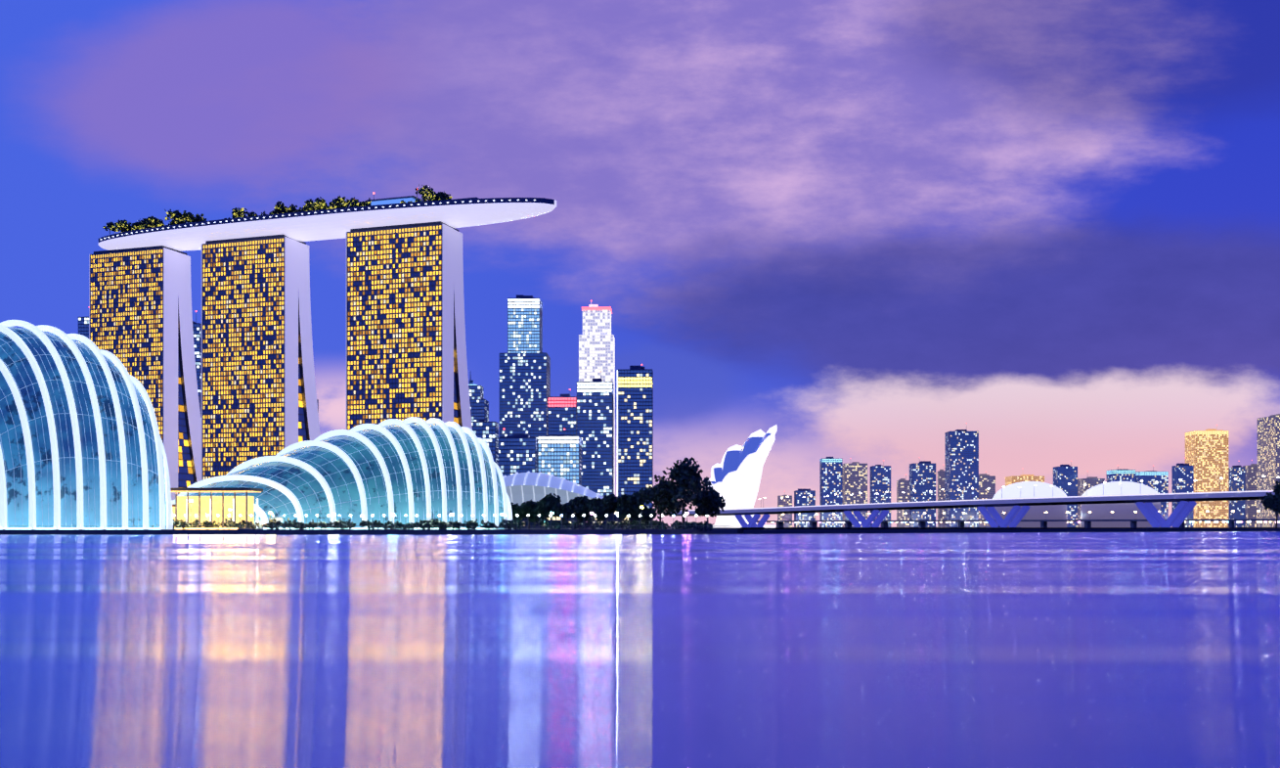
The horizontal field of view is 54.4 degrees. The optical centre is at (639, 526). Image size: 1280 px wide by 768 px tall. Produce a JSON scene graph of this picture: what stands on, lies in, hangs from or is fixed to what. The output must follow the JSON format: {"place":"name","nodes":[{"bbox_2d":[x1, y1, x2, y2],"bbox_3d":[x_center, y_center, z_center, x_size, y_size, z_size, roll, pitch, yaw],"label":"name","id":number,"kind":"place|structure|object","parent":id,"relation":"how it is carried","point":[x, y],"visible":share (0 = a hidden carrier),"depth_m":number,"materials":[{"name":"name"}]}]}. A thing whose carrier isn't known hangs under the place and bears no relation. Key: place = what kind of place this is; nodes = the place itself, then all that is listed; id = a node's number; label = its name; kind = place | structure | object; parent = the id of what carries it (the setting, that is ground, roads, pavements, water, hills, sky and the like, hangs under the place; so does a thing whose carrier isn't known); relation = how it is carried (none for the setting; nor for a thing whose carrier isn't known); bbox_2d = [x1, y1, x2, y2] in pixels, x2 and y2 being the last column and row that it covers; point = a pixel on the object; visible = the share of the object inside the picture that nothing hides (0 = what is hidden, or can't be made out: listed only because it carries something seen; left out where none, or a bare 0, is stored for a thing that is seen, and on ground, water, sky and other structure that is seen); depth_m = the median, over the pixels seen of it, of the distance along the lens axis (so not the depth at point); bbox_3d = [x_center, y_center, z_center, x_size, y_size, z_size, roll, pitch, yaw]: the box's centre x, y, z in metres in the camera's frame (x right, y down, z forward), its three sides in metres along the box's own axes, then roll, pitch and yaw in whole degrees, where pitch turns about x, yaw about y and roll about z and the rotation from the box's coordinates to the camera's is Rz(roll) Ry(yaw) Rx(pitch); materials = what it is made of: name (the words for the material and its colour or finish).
{"place":"outdoors","nodes":[
{"label":"outdoors","id":0,"kind":"place"},
{"bbox_2d":[88,245,201,500],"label":"hotel tower","id":1,"kind":"structure","parent":0,"point":[140,316],"depth_m":872.06,"materials":[{"name":"yellow glass"}]},
{"bbox_2d":[346,220,472,432],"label":"hotel tower","id":2,"kind":"structure","parent":0,"point":[406,351],"depth_m":804.40,"materials":[{"name":"yellow glass"}]},
{"bbox_2d":[0,528,1279,767],"bbox_3d":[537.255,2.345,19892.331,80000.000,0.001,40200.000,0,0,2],"label":"water","id":3,"kind":"structure","parent":0,"point":[1083,647],"depth_m":23.73,"materials":[{"name":"blue liquid"}]},
{"bbox_2d":[0,527,1279,533],"bbox_3d":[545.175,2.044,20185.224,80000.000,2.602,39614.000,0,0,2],"label":"shoreline","id":4,"kind":"structure","parent":0,"point":[668,530],"depth_m":393.39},
{"bbox_2d":[0,326,165,528],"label":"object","id":5,"kind":"structure","parent":4,"relation":"on","point":[69,457],"depth_m":401.40,"materials":[{"name":"white metal"}]},
{"bbox_2d":[0,327,166,529],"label":"glass","id":6,"kind":"object","parent":5,"relation":"attached to","point":[67,479],"depth_m":400.82,"materials":[{"name":"blue glass"}]},
{"bbox_2d":[0,319,173,529],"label":"ribs","id":7,"kind":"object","parent":5,"relation":"attached to","point":[129,379],"depth_m":399.82,"materials":[{"name":"white metal"}]},
{"bbox_2d":[78,316,88,341],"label":"skyscraper","id":8,"kind":"structure","parent":4,"relation":"on","point":[83,326],"depth_m":1467.73,"materials":[{"name":"blue glass"}]},
{"bbox_2d":[192,309,201,419],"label":"skyscraper","id":9,"kind":"structure","parent":4,"relation":"on","point":[197,329],"depth_m":1464.21,"materials":[{"name":"blue glass"}]},
{"bbox_2d":[170,486,263,529],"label":"garden pavilion","id":10,"kind":"structure","parent":4,"relation":"on","point":[210,506],"depth_m":410.40,"materials":[{"name":"yellow glass"}]},
{"bbox_2d":[0,527,492,529],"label":"uplight troughs","id":11,"kind":"object","parent":4,"relation":"on","point":[220,528],"visible":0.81,"depth_m":400.97,"materials":[{"name":"white"}]},
{"bbox_2d":[201,234,320,480],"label":"hotel tower","id":12,"kind":"structure","parent":4,"relation":"on","point":[258,392],"depth_m":839.69,"materials":[{"name":"yellow glass"}]},
{"bbox_2d":[98,188,556,251],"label":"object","id":13,"kind":"structure","parent":12,"relation":"on","point":[320,225],"depth_m":810.77,"materials":[{"name":"white metal"}]},
{"bbox_2d":[103,183,452,233],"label":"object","id":14,"kind":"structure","parent":13,"relation":"on","point":[176,215],"depth_m":842.31,"materials":[{"name":"green plant"}]},
{"bbox_2d":[184,423,508,529],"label":"greenhouse glass","id":15,"kind":"object","parent":4,"relation":"on","point":[448,490],"visible":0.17,"depth_m":442.29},
{"bbox_2d":[171,416,512,529],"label":"dome ribs","id":16,"kind":"object","parent":15,"relation":"attached to","point":[348,461],"visible":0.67,"depth_m":441.17,"materials":[{"name":"white metal"}]},
{"bbox_2d":[185,423,508,529],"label":"conservatory dome","id":17,"kind":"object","parent":15,"relation":"attached to","point":[375,508],"visible":0.42,"depth_m":438.91,"materials":[{"name":"blue glass"}]},
{"bbox_2d":[23,517,713,530],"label":"promenade shrubs","id":18,"kind":"object","parent":4,"relation":"on","point":[433,521],"visible":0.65,"depth_m":403.18,"materials":[{"name":"green plant"}]},
{"bbox_2d":[9,514,729,529],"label":"promenade lamps","id":19,"kind":"object","parent":4,"relation":"on","point":[450,525],"visible":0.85,"depth_m":396.72,"materials":[{"name":"grey"}]},
{"bbox_2d":[188,499,688,529],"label":"feature floodlights","id":20,"kind":"object","parent":4,"relation":"on","point":[503,514],"visible":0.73,"depth_m":405.69,"materials":[{"name":"grey"}]},
{"bbox_2d":[468,374,488,421],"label":"skyscraper","id":21,"kind":"structure","parent":4,"relation":"on","point":[479,406],"depth_m":1505.60,"materials":[{"name":"blue glass"}]},
{"bbox_2d":[471,419,498,465],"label":"office building","id":22,"kind":"structure","parent":4,"relation":"on","point":[487,431],"depth_m":1254.13,"materials":[{"name":"blue glass"}]},
{"bbox_2d":[510,501,519,522],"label":"tree","id":23,"kind":"object","parent":4,"relation":"on","point":[512,508],"visible":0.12,"depth_m":500.34,"materials":[{"name":"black plant"}]},
{"bbox_2d":[498,428,537,476],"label":"office building","id":24,"kind":"structure","parent":4,"relation":"on","point":[518,453],"depth_m":1323.51,"materials":[{"name":"blue glass"}]},
{"bbox_2d":[499,294,550,438],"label":"skyscraper","id":25,"kind":"structure","parent":4,"relation":"on","point":[524,376],"depth_m":1564.41,"materials":[{"name":"blue glass"}]},
{"bbox_2d":[513,499,538,529],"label":"tree","id":26,"kind":"object","parent":4,"relation":"on","point":[523,509],"visible":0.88,"depth_m":488.23,"materials":[{"name":"black plant"}]},
{"bbox_2d":[532,492,573,521],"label":"tree","id":27,"kind":"object","parent":4,"relation":"on","point":[547,504],"visible":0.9,"depth_m":477.48,"materials":[{"name":"black plant"}]},
{"bbox_2d":[537,428,581,485],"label":"office building","id":28,"kind":"structure","parent":4,"relation":"on","point":[559,455],"depth_m":1302.17,"materials":[{"name":"blue glass"}]},
{"bbox_2d":[547,389,576,435],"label":"skyscraper","id":29,"kind":"structure","parent":4,"relation":"on","point":[561,412],"depth_m":1482.49,"materials":[{"name":"blue glass"}]},
{"bbox_2d":[503,471,630,528],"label":"domed building","id":30,"kind":"structure","parent":4,"relation":"on","point":[521,488],"depth_m":916.53,"materials":[{"name":"white"}]},
{"bbox_2d":[564,494,593,529],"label":"tree","id":31,"kind":"object","parent":4,"relation":"on","point":[579,508],"visible":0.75,"depth_m":482.79,"materials":[{"name":"black plant"}]},
{"bbox_2d":[576,369,614,496],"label":"skyscraper","id":32,"kind":"structure","parent":4,"relation":"on","point":[595,415],"depth_m":1451.40,"materials":[{"name":"blue glass"}]},
{"bbox_2d":[578,300,615,494],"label":"skyscraper","id":33,"kind":"structure","parent":4,"relation":"on","point":[596,346],"depth_m":1621.93,"materials":[{"name":"white"}]},
{"bbox_2d":[587,515,606,529],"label":"tree","id":34,"kind":"object","parent":4,"relation":"on","point":[600,518],"visible":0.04,"depth_m":519.30,"materials":[{"name":"black plant"}]},
{"bbox_2d":[584,492,619,529],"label":"tree","id":35,"kind":"object","parent":4,"relation":"on","point":[603,506],"visible":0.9,"depth_m":477.13,"materials":[{"name":"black plant"}]},
{"bbox_2d":[615,491,646,529],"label":"tree","id":36,"kind":"object","parent":4,"relation":"on","point":[630,505],"visible":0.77,"depth_m":467.08,"materials":[{"name":"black plant"}]},
{"bbox_2d":[617,363,653,508],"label":"skyscraper","id":37,"kind":"structure","parent":4,"relation":"on","point":[635,428],"depth_m":1400.12,"materials":[{"name":"blue glass"}]},
{"bbox_2d":[629,504,656,521],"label":"tree","id":38,"kind":"object","parent":4,"relation":"on","point":[648,512],"visible":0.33,"depth_m":496.75,"materials":[{"name":"black plant"}]},
{"bbox_2d":[635,483,681,521],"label":"tree","id":39,"kind":"object","parent":4,"relation":"on","point":[650,494],"visible":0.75,"depth_m":452.10,"materials":[{"name":"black plant"}]},
{"bbox_2d":[653,456,713,529],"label":"tree","id":40,"kind":"object","parent":4,"relation":"on","point":[686,486],"visible":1,"depth_m":443.78,"materials":[{"name":"black plant"}]},
{"bbox_2d":[692,487,725,523],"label":"tree","id":41,"kind":"object","parent":4,"relation":"on","point":[713,504],"visible":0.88,"depth_m":446.78,"materials":[{"name":"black plant"}]},
{"bbox_2d":[707,424,777,528],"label":"museum building","id":42,"kind":"structure","parent":4,"relation":"on","point":[736,473],"depth_m":1244.84,"materials":[{"name":"white concrete"}]},
{"bbox_2d":[819,456,842,527],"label":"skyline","id":43,"kind":"structure","parent":4,"relation":"on","point":[830,476],"depth_m":2440.17,"materials":[{"name":"blue glass"}]},
{"bbox_2d":[842,461,867,527],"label":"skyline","id":44,"kind":"structure","parent":4,"relation":"on","point":[855,478],"depth_m":2475.82,"materials":[{"name":"grey"}]},
{"bbox_2d":[870,459,890,527],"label":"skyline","id":45,"kind":"structure","parent":4,"relation":"on","point":[880,479],"depth_m":2511.18,"materials":[{"name":"blue glass"}]},
{"bbox_2d":[909,456,935,527],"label":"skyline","id":46,"kind":"structure","parent":4,"relation":"on","point":[922,478],"depth_m":2582.48,"materials":[{"name":"blue glass"}]},
{"bbox_2d":[944,422,978,527],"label":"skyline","id":47,"kind":"structure","parent":4,"relation":"on","point":[961,460],"depth_m":2455.12,"materials":[{"name":"blue glass"}]},
{"bbox_2d":[670,475,1279,529],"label":"bridge","id":48,"kind":"structure","parent":4,"relation":"on","point":[1176,517],"depth_m":975.50,"materials":[{"name":"blue"}]},
{"bbox_2d":[756,509,1279,529],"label":"causeway","id":49,"kind":"structure","parent":4,"relation":"on","point":[960,523],"depth_m":1264.91,"materials":[{"name":"grey"}]},
{"bbox_2d":[1005,474,1044,485],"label":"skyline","id":50,"kind":"structure","parent":4,"relation":"on","point":[1019,478],"depth_m":2525.33,"materials":[{"name":"brown"}]},
{"bbox_2d":[771,520,1279,527],"bbox_3d":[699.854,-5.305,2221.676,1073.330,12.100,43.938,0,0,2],"label":"waterfront lights","id":51,"kind":"object","parent":4,"relation":"on","point":[1067,521],"depth_m":2210.41,"materials":[{"name":"grey"}]},
{"bbox_2d":[992,481,1066,527],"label":"domed building","id":52,"kind":"structure","parent":4,"relation":"on","point":[1028,489],"depth_m":1893.24,"materials":[{"name":"grey"}]},
{"bbox_2d":[1053,460,1077,527],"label":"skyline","id":53,"kind":"structure","parent":4,"relation":"on","point":[1064,475],"depth_m":2559.50,"materials":[{"name":"blue glass"}]},
{"bbox_2d":[1077,470,1104,527],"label":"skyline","id":54,"kind":"structure","parent":4,"relation":"on","point":[1090,481],"depth_m":2597.59,"materials":[{"name":"purple"}]},
{"bbox_2d":[1081,481,1160,527],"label":"domed building","id":55,"kind":"structure","parent":4,"relation":"on","point":[1123,510],"depth_m":1894.66,"materials":[{"name":"grey"}]},
{"bbox_2d":[1106,465,1135,482],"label":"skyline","id":56,"kind":"structure","parent":4,"relation":"on","point":[1118,474],"depth_m":2431.86,"materials":[{"name":"blue glass"}]},
{"bbox_2d":[1135,465,1168,519],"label":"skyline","id":57,"kind":"structure","parent":4,"relation":"on","point":[1150,478],"depth_m":2466.56,"materials":[{"name":"blue glass"}]},
{"bbox_2d":[1185,424,1228,527],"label":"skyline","id":58,"kind":"structure","parent":4,"relation":"on","point":[1207,454],"depth_m":2536.95,"materials":[{"name":"yellow"}]},
{"bbox_2d":[1242,459,1257,527],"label":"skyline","id":59,"kind":"structure","parent":4,"relation":"on","point":[1252,485],"depth_m":2607.70,"materials":[{"name":"purple"}]},
{"bbox_2d":[1257,413,1279,527],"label":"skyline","id":60,"kind":"structure","parent":4,"relation":"on","point":[1268,447],"depth_m":2477.12,"materials":[{"name":"grey"}]},
{"bbox_2d":[1260,493,1279,528],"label":"tree","id":61,"kind":"object","parent":4,"relation":"on","point":[1272,509],"visible":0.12,"depth_m":749.02,"materials":[{"name":"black plant"}]},
{"bbox_2d":[1262,478,1279,515],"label":"tree","id":62,"kind":"object","parent":4,"relation":"on","point":[1269,500],"visible":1,"depth_m":692.82,"materials":[{"name":"black plant"}]},
{"bbox_2d":[777,490,792,527],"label":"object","id":63,"kind":"structure","parent":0,"point":[786,501],"depth_m":2508.37,"materials":[{"name":"purple"}]},
{"bbox_2d":[794,487,815,527],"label":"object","id":64,"kind":"structure","parent":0,"point":[799,495],"depth_m":2544.29,"materials":[{"name":"blue glass"}]},
{"bbox_2d":[896,474,909,527],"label":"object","id":65,"kind":"structure","parent":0,"point":[903,484],"depth_m":2546.81,"materials":[{"name":"purple"}]},
{"bbox_2d":[937,464,945,527],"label":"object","id":66,"kind":"structure","parent":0,"point":[941,485],"depth_m":2618.26,"materials":[{"name":"purple"}]},
{"bbox_2d":[978,471,995,527],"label":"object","id":67,"kind":"structure","parent":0,"point":[986,481],"depth_m":2490.62,"materials":[{"name":"purple"}]},
{"bbox_2d":[1171,463,1193,527],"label":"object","id":68,"kind":"structure","parent":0,"point":[1184,472],"depth_m":2501.80,"materials":[{"name":"blue glass"}]},
{"bbox_2d":[1228,460,1245,527],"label":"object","id":69,"kind":"structure","parent":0,"point":[1238,472],"depth_m":2571.99,"materials":[{"name":"blue glass"}]}
]}

